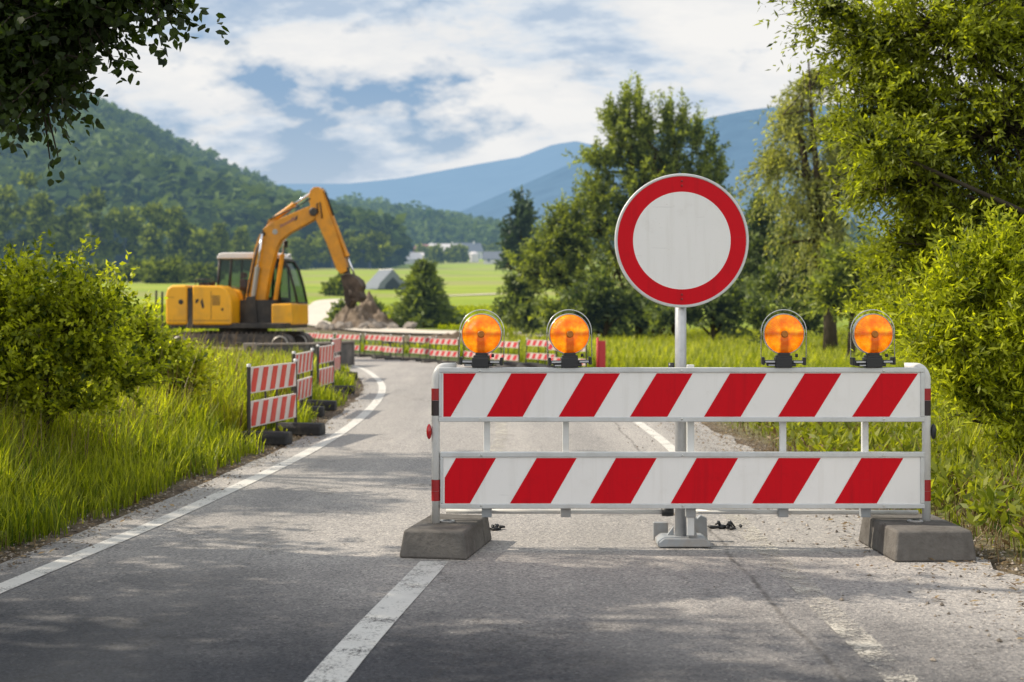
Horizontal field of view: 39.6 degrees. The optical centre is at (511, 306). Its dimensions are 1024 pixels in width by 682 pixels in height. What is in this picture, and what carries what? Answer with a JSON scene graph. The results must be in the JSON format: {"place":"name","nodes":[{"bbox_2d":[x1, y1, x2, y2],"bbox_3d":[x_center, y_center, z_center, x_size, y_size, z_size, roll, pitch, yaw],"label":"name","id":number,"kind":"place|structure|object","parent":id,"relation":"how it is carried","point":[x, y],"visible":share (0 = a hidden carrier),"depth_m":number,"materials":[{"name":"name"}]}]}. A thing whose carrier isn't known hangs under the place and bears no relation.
{"place":"outdoors","nodes":[
{"label":"outdoors","id":0,"kind":"place"},
{"bbox_2d":[276,141,602,211],"bbox_3d":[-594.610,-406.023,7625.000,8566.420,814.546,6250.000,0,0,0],"label":"hill","id":1,"kind":"structure","parent":0,"point":[459,189],"depth_m":6305.35,"materials":[{"name":"blue"}]},
{"bbox_2d":[308,293,599,335],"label":"path","id":2,"kind":"structure","parent":0,"point":[317,310],"depth_m":67.94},
{"bbox_2d":[482,251,503,263],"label":"house","id":3,"kind":"structure","parent":0,"point":[488,257],"depth_m":557.55,"materials":[{"name":"stone"}]},
{"bbox_2d":[0,357,1023,681],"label":"road","id":4,"kind":"structure","parent":0,"point":[298,571],"depth_m":6.21,"materials":[{"name":"grey asphalt"}]},
{"bbox_2d":[0,365,385,592],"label":"edge line","id":5,"kind":"object","parent":4,"relation":"on","point":[21,579],"visible":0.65,"depth_m":8.72,"materials":[{"name":"paint"}]},
{"bbox_2d":[304,561,447,681],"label":"line","id":6,"kind":"object","parent":4,"relation":"on","point":[393,600],"visible":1,"depth_m":5.52,"materials":[{"name":"paint"}]},
{"bbox_2d":[400,514,491,559],"bbox_3d":[-0.334,1.176,7.334,0.345,0.148,0.616,0,0,11],"label":"foot block","id":7,"kind":"object","parent":4,"relation":"on","point":[458,536],"depth_m":7.06,"materials":[{"name":"concrete"}]},
{"bbox_2d":[426,363,935,535],"bbox_3d":[0.869,0.738,7.350,2.617,0.893,0.126,0,0,0],"label":"road barricade","id":8,"kind":"object","parent":7,"relation":"on","point":[565,482],"visible":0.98,"depth_m":7.30,"materials":[{"name":"grey metal"}]},
{"bbox_2d":[459,309,504,367],"bbox_3d":[-0.156,0.164,7.311,0.235,0.298,0.085,1,0,6],"label":"warning lamp","id":9,"kind":"object","parent":8,"relation":"on","point":[481,334],"visible":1,"depth_m":7.28,"materials":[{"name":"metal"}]},
{"bbox_2d":[546,309,591,367],"bbox_3d":[0.295,0.164,7.311,0.235,0.298,0.085,-1,0,-3],"label":"warning lamp","id":10,"kind":"object","parent":8,"relation":"on","point":[569,335],"visible":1,"depth_m":7.28,"materials":[{"name":"orange plastic"}]},
{"bbox_2d":[761,309,806,367],"bbox_3d":[1.397,0.164,7.311,0.235,0.298,0.085,0,0,3],"label":"warning lamp","id":11,"kind":"object","parent":8,"relation":"on","point":[783,335],"visible":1,"depth_m":7.28,"materials":[{"name":"orange plastic"}]},
{"bbox_2d":[850,309,895,367],"bbox_3d":[1.855,0.164,7.311,0.235,0.298,0.085,-1,0,-4],"label":"warning lamp","id":12,"kind":"object","parent":8,"relation":"on","point":[873,334],"visible":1,"depth_m":7.28,"materials":[{"name":"orange plastic"}]},
{"bbox_2d":[490,422,507,451],"bbox_3d":[-0.130,1.246,14.400,0.180,0.001,4.403,0,0,0],"label":"line","id":13,"kind":"object","parent":4,"relation":"on","point":[501,432],"visible":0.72,"depth_m":14.05,"materials":[{"name":"paint"}]},
{"bbox_2d":[410,360,674,451],"bbox_3d":[-3.322,1.246,28.005,5.968,0.001,38.097,0,0,-23],"label":"edge line","id":14,"kind":"object","parent":4,"relation":"on","point":[667,445],"visible":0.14,"depth_m":13.61,"materials":[{"name":"paint"}]},
{"bbox_2d":[614,173,748,546],"bbox_3d":[0.881,0.278,7.473,0.696,1.936,0.255,0,0,0],"label":"road sign","id":15,"kind":"object","parent":4,"relation":"on","point":[681,241],"visible":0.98,"depth_m":7.38,"materials":[{"name":"grey metal"}]},
{"bbox_2d":[707,520,741,529],"bbox_3d":[1.162,1.228,8.009,0.257,0.050,0.100,0,0,22],"label":"rubber scrap","id":16,"kind":"object","parent":4,"relation":"on","point":[730,525],"visible":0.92,"depth_m":7.98,"materials":[{"name":"black rubber"}]},
{"bbox_2d":[727,514,916,681],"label":"edge line","id":17,"kind":"object","parent":4,"relation":"on","point":[834,628],"visible":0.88,"depth_m":5.71,"materials":[{"name":"paint"}]},
{"bbox_2d":[859,514,975,561],"bbox_3d":[2.058,1.170,7.260,0.410,0.160,0.616,0,0,-3],"label":"foot block","id":18,"kind":"object","parent":4,"relation":"on","point":[906,538],"depth_m":6.97,"materials":[{"name":"concrete"}]},
{"bbox_2d":[0,255,1023,575],"bbox_3d":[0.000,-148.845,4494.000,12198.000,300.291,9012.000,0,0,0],"label":"ground","id":19,"kind":"structure","parent":0,"point":[474,283],"depth_m":93.87,"materials":[{"name":"green plant"}]},
{"bbox_2d":[0,184,27,268],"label":"slender tree","id":20,"kind":"object","parent":19,"relation":"on","point":[7,196],"visible":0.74,"depth_m":323.64,"materials":[{"name":"green plant"}]},
{"bbox_2d":[12,170,56,261],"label":"slender tree","id":21,"kind":"object","parent":19,"relation":"on","point":[29,181],"visible":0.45,"depth_m":326.86,"materials":[{"name":"green plant"}]},
{"bbox_2d":[13,255,66,279],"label":"field bush","id":22,"kind":"object","parent":19,"relation":"on","point":[49,261],"visible":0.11,"depth_m":209.65,"materials":[{"name":"green plant"}]},
{"bbox_2d":[24,191,69,260],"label":"round tree","id":23,"kind":"object","parent":19,"relation":"on","point":[41,206],"visible":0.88,"depth_m":319.10,"materials":[{"name":"green plant"}]},
{"bbox_2d":[46,203,90,261],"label":"round tree","id":24,"kind":"object","parent":19,"relation":"on","point":[74,217],"visible":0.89,"depth_m":319.38,"materials":[{"name":"green plant"}]},
{"bbox_2d":[73,185,113,263],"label":"slender tree","id":25,"kind":"object","parent":19,"relation":"on","point":[96,200],"visible":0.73,"depth_m":338.47,"materials":[{"name":"green plant"}]},
{"bbox_2d":[70,258,116,281],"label":"field bush","id":26,"kind":"object","parent":19,"relation":"on","point":[101,266],"visible":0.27,"depth_m":204.37,"materials":[{"name":"green plant"}]},
{"bbox_2d":[0,228,192,440],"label":"leafy shrub","id":27,"kind":"object","parent":19,"relation":"on","point":[70,323],"visible":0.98,"depth_m":9.48,"materials":[{"name":"green plant"}]},
{"bbox_2d":[0,0,229,186],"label":"overhanging tree","id":28,"kind":"object","parent":19,"relation":"on","point":[44,62],"visible":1,"depth_m":6.72,"materials":[{"name":"green plant"}]},
{"bbox_2d":[96,204,153,263],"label":"round tree","id":29,"kind":"object","parent":19,"relation":"on","point":[126,223],"visible":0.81,"depth_m":339.45,"materials":[{"name":"green plant"}]},
{"bbox_2d":[109,256,149,282],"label":"field bush","id":30,"kind":"object","parent":19,"relation":"on","point":[125,269],"visible":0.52,"depth_m":199.18,"materials":[{"name":"green plant"}]},
{"bbox_2d":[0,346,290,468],"bbox_3d":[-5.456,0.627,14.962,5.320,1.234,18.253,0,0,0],"label":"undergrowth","id":31,"kind":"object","parent":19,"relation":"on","point":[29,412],"visible":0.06,"depth_m":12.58,"materials":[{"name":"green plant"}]},
{"bbox_2d":[136,255,165,283],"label":"field bush","id":32,"kind":"object","parent":19,"relation":"on","point":[148,271],"visible":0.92,"depth_m":188.90,"materials":[{"name":"green plant"}]},
{"bbox_2d":[84,264,227,401],"bbox_3d":[-3.397,0.421,12.973,1.573,1.619,0.904,0,0,0],"label":"leafy shrub","id":33,"kind":"object","parent":19,"relation":"on","point":[147,327],"visible":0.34,"depth_m":12.92,"materials":[{"name":"green plant"}]},
{"bbox_2d":[136,199,180,261],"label":"slender tree","id":34,"kind":"object","parent":19,"relation":"on","point":[151,242],"visible":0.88,"depth_m":317.72,"materials":[{"name":"green plant"}]},
{"bbox_2d":[156,254,189,283],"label":"field bush","id":35,"kind":"object","parent":19,"relation":"on","point":[174,271],"visible":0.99,"depth_m":189.02,"materials":[{"name":"green plant"}]},
{"bbox_2d":[0,378,354,543],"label":"undergrowth","id":36,"kind":"object","parent":19,"relation":"on","point":[262,429],"visible":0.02,"depth_m":10.60,"materials":[{"name":"green plant"}]},
{"bbox_2d":[0,312,359,550],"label":"grass","id":37,"kind":"structure","parent":19,"relation":"on","point":[189,443],"depth_m":9.84,"materials":[{"name":"green plant"}]},
{"bbox_2d":[162,203,198,258],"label":"slender tree","id":38,"kind":"object","parent":19,"relation":"on","point":[182,234],"visible":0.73,"depth_m":325.58,"materials":[{"name":"green plant"}]},
{"bbox_2d":[0,376,375,569],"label":"gravel shoulder","id":39,"kind":"object","parent":19,"relation":"on","point":[31,543],"visible":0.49,"depth_m":8.99,"materials":[{"name":"grey gravel"}]},
{"bbox_2d":[174,228,220,266],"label":"round tree","id":40,"kind":"object","parent":19,"relation":"on","point":[203,244],"visible":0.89,"depth_m":323.16,"materials":[{"name":"green plant"}]},
{"bbox_2d":[184,260,226,282],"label":"field bush","id":41,"kind":"object","parent":19,"relation":"on","point":[195,270],"visible":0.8,"depth_m":199.37,"materials":[{"name":"green plant"}]},
{"bbox_2d":[212,222,237,272],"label":"conifer tree","id":42,"kind":"object","parent":19,"relation":"on","point":[220,233],"visible":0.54,"depth_m":329.51,"materials":[{"name":"green plant"}]},
{"bbox_2d":[229,224,253,272],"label":"conifer tree","id":43,"kind":"object","parent":19,"relation":"on","point":[241,240],"visible":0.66,"depth_m":350.51,"materials":[{"name":"green plant"}]},
{"bbox_2d":[243,343,256,353],"bbox_3d":[-4.642,0.950,25.198,0.240,0.600,0.203,0,0,-6],"label":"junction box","id":44,"kind":"object","parent":19,"relation":"on","point":[254,348],"visible":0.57,"depth_m":25.10,"materials":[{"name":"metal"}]},
{"bbox_2d":[166,187,366,352],"bbox_3d":[-5.555,-0.801,32.879,4.457,3.857,1.877,0,0,9],"label":"excavator","id":45,"kind":"object","parent":19,"relation":"on","point":[249,309],"visible":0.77,"depth_m":32.46,"materials":[{"name":"metal"}]},
{"bbox_2d":[240,358,324,444],"bbox_3d":[-2.142,0.881,13.355,0.450,0.735,1.311,0,0,10],"label":"striped barrier","id":46,"kind":"object","parent":19,"relation":"on","point":[266,410],"visible":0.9,"depth_m":13.29,"materials":[{"name":"plastic"}]},
{"bbox_2d":[257,343,309,355],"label":"guard wall","id":47,"kind":"structure","parent":19,"relation":"on","point":[285,347],"depth_m":28.03,"materials":[{"name":"concrete"}]},
{"bbox_2d":[286,235,323,269],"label":"round tree","id":48,"kind":"object","parent":19,"relation":"on","point":[301,251],"visible":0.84,"depth_m":399.04,"materials":[{"name":"green plant"}]},
{"bbox_2d":[291,348,336,416],"bbox_3d":[-2.330,0.871,16.532,0.450,0.735,1.311,2,0,1],"label":"striped barrier","id":49,"kind":"object","parent":19,"relation":"on","point":[305,385],"visible":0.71,"depth_m":16.68,"materials":[{"name":"plastic"}]},
{"bbox_2d":[314,332,334,341],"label":"striped barrier","id":50,"kind":"object","parent":19,"relation":"on","point":[324,336],"visible":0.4,"depth_m":36.87,"materials":[{"name":"plastic"}]},
{"bbox_2d":[319,272,343,295],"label":"field bush","id":51,"kind":"object","parent":19,"relation":"on","point":[333,286],"visible":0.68,"depth_m":124.20,"materials":[{"name":"green plant"}]},
{"bbox_2d":[309,340,354,365],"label":"guard wall","id":52,"kind":"structure","parent":19,"relation":"on","point":[347,352],"depth_m":29.77,"materials":[{"name":"metal"}]},
{"bbox_2d":[311,225,356,267],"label":"round tree","id":53,"kind":"object","parent":19,"relation":"on","point":[324,256],"visible":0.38,"depth_m":422.52,"materials":[{"name":"green plant"}]},
{"bbox_2d":[316,342,354,396],"bbox_3d":[-2.492,0.881,19.831,0.450,0.735,1.311,0,0,2],"label":"striped barrier","id":54,"kind":"object","parent":19,"relation":"on","point":[325,354],"visible":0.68,"depth_m":19.81,"materials":[{"name":"plastic"}]},
{"bbox_2d":[323,298,356,322],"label":"field bush","id":55,"kind":"object","parent":19,"relation":"on","point":[333,311],"visible":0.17,"depth_m":61.78,"materials":[{"name":"green plant"}]},
{"bbox_2d":[329,336,357,378],"bbox_3d":[-2.904,0.886,24.235,0.450,0.735,1.311,2,0,0],"label":"striped barrier","id":56,"kind":"object","parent":19,"relation":"on","point":[337,348],"visible":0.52,"depth_m":24.45,"materials":[{"name":"plastic"}]},
{"bbox_2d":[336,333,360,356],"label":"striped barrier","id":57,"kind":"object","parent":19,"relation":"on","point":[352,337],"visible":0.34,"depth_m":35.58,"materials":[{"name":"plastic"}]},
{"bbox_2d":[331,290,399,327],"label":"soil mound","id":58,"kind":"object","parent":19,"relation":"on","point":[366,309],"visible":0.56,"depth_m":56.35,"materials":[{"name":"brown soil"}]},
{"bbox_2d":[345,229,402,268],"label":"round tree","id":59,"kind":"object","parent":19,"relation":"on","point":[375,255],"visible":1,"depth_m":422.59,"materials":[{"name":"green plant"}]},
{"bbox_2d":[356,333,391,357],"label":"striped barrier","id":60,"kind":"object","parent":19,"relation":"on","point":[371,347],"visible":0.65,"depth_m":34.93,"materials":[{"name":"plastic"}]},
{"bbox_2d":[118,302,639,364],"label":"grass","id":61,"kind":"structure","parent":19,"relation":"on","point":[466,308],"depth_m":54.76,"materials":[{"name":"green plant"}]},
{"bbox_2d":[366,269,405,288],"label":"field tent","id":62,"kind":"object","parent":19,"relation":"on","point":[384,279],"visible":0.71,"depth_m":148.56,"materials":[{"name":"white fabric"}]},
{"bbox_2d":[372,334,403,359],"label":"striped barrier","id":63,"kind":"object","parent":19,"relation":"on","point":[396,339],"visible":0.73,"depth_m":33.55,"materials":[{"name":"plastic"}]},
{"bbox_2d":[403,322,417,328],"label":"rock","id":64,"kind":"object","parent":19,"relation":"on","point":[410,325],"visible":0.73,"depth_m":54.85,"materials":[{"name":"beige stone"}]},
{"bbox_2d":[404,252,423,263],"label":"house","id":65,"kind":"structure","parent":19,"relation":"on","point":[414,256],"depth_m":557.94,"materials":[{"name":"metal"}]},
{"bbox_2d":[400,335,436,361],"bbox_3d":[-2.137,0.983,32.514,0.450,0.635,1.291,2,-1,-32],"label":"striped barrier","id":66,"kind":"object","parent":19,"relation":"on","point":[420,350],"visible":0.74,"depth_m":32.67,"materials":[{"name":"plastic"}]},
{"bbox_2d":[414,242,429,258],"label":"village tree","id":67,"kind":"object","parent":19,"relation":"on","point":[423,248],"visible":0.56,"depth_m":637.97,"materials":[{"name":"green plant"}]},
{"bbox_2d":[386,256,466,328],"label":"conifer tree","id":68,"kind":"object","parent":19,"relation":"on","point":[424,302],"visible":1,"depth_m":57.46,"materials":[{"name":"green plant"}]},
{"bbox_2d":[427,243,447,263],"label":"village tree","id":69,"kind":"object","parent":19,"relation":"on","point":[436,253],"visible":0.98,"depth_m":558.17,"materials":[{"name":"green plant"}]},
{"bbox_2d":[421,337,458,363],"bbox_3d":[-1.591,0.997,31.337,0.450,0.635,1.291,1,0,-33],"label":"striped barrier","id":70,"kind":"object","parent":19,"relation":"on","point":[448,353],"visible":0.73,"depth_m":31.39,"materials":[{"name":"plastic"}]},
{"bbox_2d":[375,331,507,344],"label":"soil mound","id":71,"kind":"object","parent":19,"relation":"on","point":[454,335],"visible":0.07,"depth_m":44.73,"materials":[{"name":"brown soil"}]},
{"bbox_2d":[443,243,461,262],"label":"village tree","id":72,"kind":"object","parent":19,"relation":"on","point":[452,253],"visible":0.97,"depth_m":578.40,"materials":[{"name":"green plant"}]},
{"bbox_2d":[455,243,470,261],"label":"village tree","id":73,"kind":"object","parent":19,"relation":"on","point":[464,252],"visible":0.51,"depth_m":587.92,"materials":[{"name":"green plant"}]},
{"bbox_2d":[456,241,482,258],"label":"house","id":74,"kind":"structure","parent":19,"relation":"on","point":[476,247],"depth_m":737.90,"materials":[{"name":"stone"}]},
{"bbox_2d":[454,343,492,364],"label":"striped barrier","id":75,"kind":"object","parent":19,"relation":"on","point":[468,354],"visible":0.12,"depth_m":30.68,"materials":[{"name":"plastic"}]},
{"bbox_2d":[469,251,478,261],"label":"silo","id":76,"kind":"object","parent":19,"relation":"on","point":[474,256],"visible":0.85,"depth_m":598.34,"materials":[{"name":"metal"}]},
{"bbox_2d":[485,243,500,250],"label":"village tree","id":77,"kind":"object","parent":19,"relation":"on","point":[491,247],"visible":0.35,"depth_m":697.91,"materials":[{"name":"green plant"}]},
{"bbox_2d":[488,340,519,366],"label":"striped barrier","id":78,"kind":"object","parent":19,"relation":"on","point":[508,345],"visible":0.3,"depth_m":28.99,"materials":[{"name":"plastic"}]},
{"bbox_2d":[496,361,521,366],"bbox_3d":[0.035,1.212,27.787,0.700,0.180,0.700,6,9,0],"label":"tyre","id":79,"kind":"object","parent":19,"relation":"on","point":[510,363],"visible":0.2,"depth_m":27.93,"materials":[{"name":"black rubber"}]},
{"bbox_2d":[494,185,544,289],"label":"dark tree","id":80,"kind":"object","parent":19,"relation":"on","point":[516,232],"visible":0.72,"depth_m":95.48,"materials":[{"name":"green plant"}]},
{"bbox_2d":[489,270,564,333],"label":"bush","id":81,"kind":"object","parent":19,"relation":"on","point":[517,311],"visible":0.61,"depth_m":49.62,"materials":[{"name":"green plant"}]},
{"bbox_2d":[516,362,549,366],"bbox_3d":[0.417,1.212,27.187,0.700,0.180,0.700,6,9,0],"label":"tyre","id":82,"kind":"object","parent":19,"relation":"on","point":[528,364],"visible":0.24,"depth_m":27.34,"materials":[{"name":"black rubber"}]},
{"bbox_2d":[525,338,556,366],"bbox_3d":[0.481,0.945,28.082,0.450,0.635,1.291,3,-1,-27],"label":"striped barrier","id":83,"kind":"object","parent":19,"relation":"on","point":[538,355],"visible":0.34,"depth_m":28.22,"materials":[{"name":"plastic"}]},
{"bbox_2d":[502,191,623,306],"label":"leafy tree","id":84,"kind":"object","parent":19,"relation":"on","point":[547,268],"visible":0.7,"depth_m":46.66,"materials":[{"name":"green plant"}]},
{"bbox_2d":[548,342,586,366],"bbox_3d":[0.951,0.998,26.849,0.450,0.635,1.291,-1,0,-33],"label":"striped barrier","id":85,"kind":"object","parent":19,"relation":"on","point":[550,347],"visible":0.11,"depth_m":27.18,"materials":[{"name":"plastic"}]},
{"bbox_2d":[524,291,625,336],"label":"bush","id":86,"kind":"object","parent":19,"relation":"on","point":[550,308],"visible":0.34,"depth_m":43.67,"materials":[{"name":"green plant"}]},
{"bbox_2d":[596,337,605,366],"bbox_3d":[1.669,0.910,26.110,0.500,0.680,0.600,0,0,-11],"label":"end panel","id":87,"kind":"object","parent":19,"relation":"on","point":[600,353],"visible":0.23,"depth_m":26.08,"materials":[{"name":"plastic"}]},
{"bbox_2d":[554,265,664,337],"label":"bush","id":88,"kind":"object","parent":19,"relation":"on","point":[597,300],"visible":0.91,"depth_m":42.69,"materials":[{"name":"green plant"}]},
{"bbox_2d":[560,70,739,338],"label":"poplar tree","id":89,"kind":"object","parent":19,"relation":"on","point":[644,155],"visible":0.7,"depth_m":44.74,"materials":[{"name":"green plant"}]},
{"bbox_2d":[641,273,770,340],"bbox_3d":[5.504,0.060,40.067,3.868,2.692,2.175,0,0,0],"label":"bush","id":90,"kind":"object","parent":19,"relation":"on","point":[720,310],"visible":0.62,"depth_m":39.77,"materials":[{"name":"green plant"}]},
{"bbox_2d":[468,325,1011,366],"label":"grass","id":91,"kind":"structure","parent":19,"relation":"on","point":[703,348],"depth_m":29.76,"materials":[{"name":"green plant"}]},
{"bbox_2d":[733,186,803,302],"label":"leafy tree","id":92,"kind":"object","parent":19,"relation":"on","point":[758,237],"visible":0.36,"depth_m":41.64,"materials":[{"name":"green plant"}]},
{"bbox_2d":[738,287,822,348],"bbox_3d":[6.365,0.462,33.023,2.362,1.890,1.625,0,0,-18],"label":"bush","id":93,"kind":"object","parent":19,"relation":"on","point":[758,314],"visible":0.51,"depth_m":32.77,"materials":[{"name":"green plant"}]},
{"bbox_2d":[741,224,822,319],"bbox_3d":[7.180,-0.374,35.943,2.652,3.567,2.049,0,0,0],"label":"leafy tree","id":94,"kind":"object","parent":19,"relation":"on","point":[770,278],"visible":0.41,"depth_m":35.71,"materials":[{"name":"green plant"}]},
{"bbox_2d":[729,23,891,352],"bbox_3d":[6.580,-2.346,30.973,4.065,7.516,2.779,0,0,0],"label":"birch tree","id":95,"kind":"object","parent":19,"relation":"on","point":[774,163],"visible":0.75,"depth_m":30.77,"materials":[{"name":"green plant"}]},
{"bbox_2d":[623,422,1023,678],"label":"gravel","id":96,"kind":"structure","parent":19,"relation":"on","point":[942,604],"depth_m":7.19,"materials":[{"name":"grey gravel"}]},
{"bbox_2d":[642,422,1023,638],"bbox_3d":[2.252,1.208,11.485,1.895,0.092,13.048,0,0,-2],"label":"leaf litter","id":97,"kind":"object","parent":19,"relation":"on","point":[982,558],"visible":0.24,"depth_m":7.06,"materials":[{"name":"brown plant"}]},
{"bbox_2d":[795,232,888,355],"bbox_3d":[6.413,-0.002,27.051,2.165,2.814,1.586,0,0,0],"label":"leafy tree","id":98,"kind":"object","parent":19,"relation":"on","point":[826,285],"visible":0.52,"depth_m":26.88,"materials":[{"name":"green plant"}]},
{"bbox_2d":[753,0,1023,332],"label":"broadleaf tree","id":99,"kind":"object","parent":19,"relation":"on","point":[922,147],"visible":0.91,"depth_m":10.74,"materials":[{"name":"green plant"}]},
{"bbox_2d":[829,179,1023,367],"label":"willow shrub","id":100,"kind":"object","parent":19,"relation":"on","point":[862,257],"visible":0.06,"depth_m":15.44,"materials":[{"name":"green plant"}]},
{"bbox_2d":[833,196,1023,467],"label":"willow shrub","id":101,"kind":"object","parent":19,"relation":"on","point":[981,347],"visible":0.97,"depth_m":9.29,"materials":[{"name":"green plant"}]},
{"bbox_2d":[79,0,1022,183],"label":"sky","id":102,"kind":"structure","parent":0,"point":[300,91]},
{"bbox_2d":[460,101,1015,246],"bbox_3d":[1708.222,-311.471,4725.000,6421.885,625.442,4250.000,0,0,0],"label":"hill","id":103,"kind":"structure","parent":0,"point":[738,132],"depth_m":3656.20,"materials":[{"name":"blue"}]},
{"bbox_2d":[698,360,1023,565],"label":"grass","id":104,"kind":"structure","parent":0,"point":[970,440],"depth_m":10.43,"materials":[{"name":"green plant"}]},
{"bbox_3d":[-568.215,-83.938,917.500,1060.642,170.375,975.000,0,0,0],"label":"hill","id":105,"kind":"structure","parent":0,"visible":0},
{"bbox_2d":[0,90,414,268],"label":"forest","id":106,"kind":"object","parent":105,"relation":"on","point":[127,158],"visible":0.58,"depth_m":478.00,"materials":[{"name":"green plant"}]},
{"bbox_3d":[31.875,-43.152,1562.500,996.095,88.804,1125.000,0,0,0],"label":"hill","id":107,"kind":"structure","parent":0,"visible":0},
{"bbox_2d":[333,192,877,255],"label":"forest","id":108,"kind":"object","parent":107,"relation":"on","point":[428,225],"visible":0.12,"depth_m":1060.77,"materials":[{"name":"green plant"}]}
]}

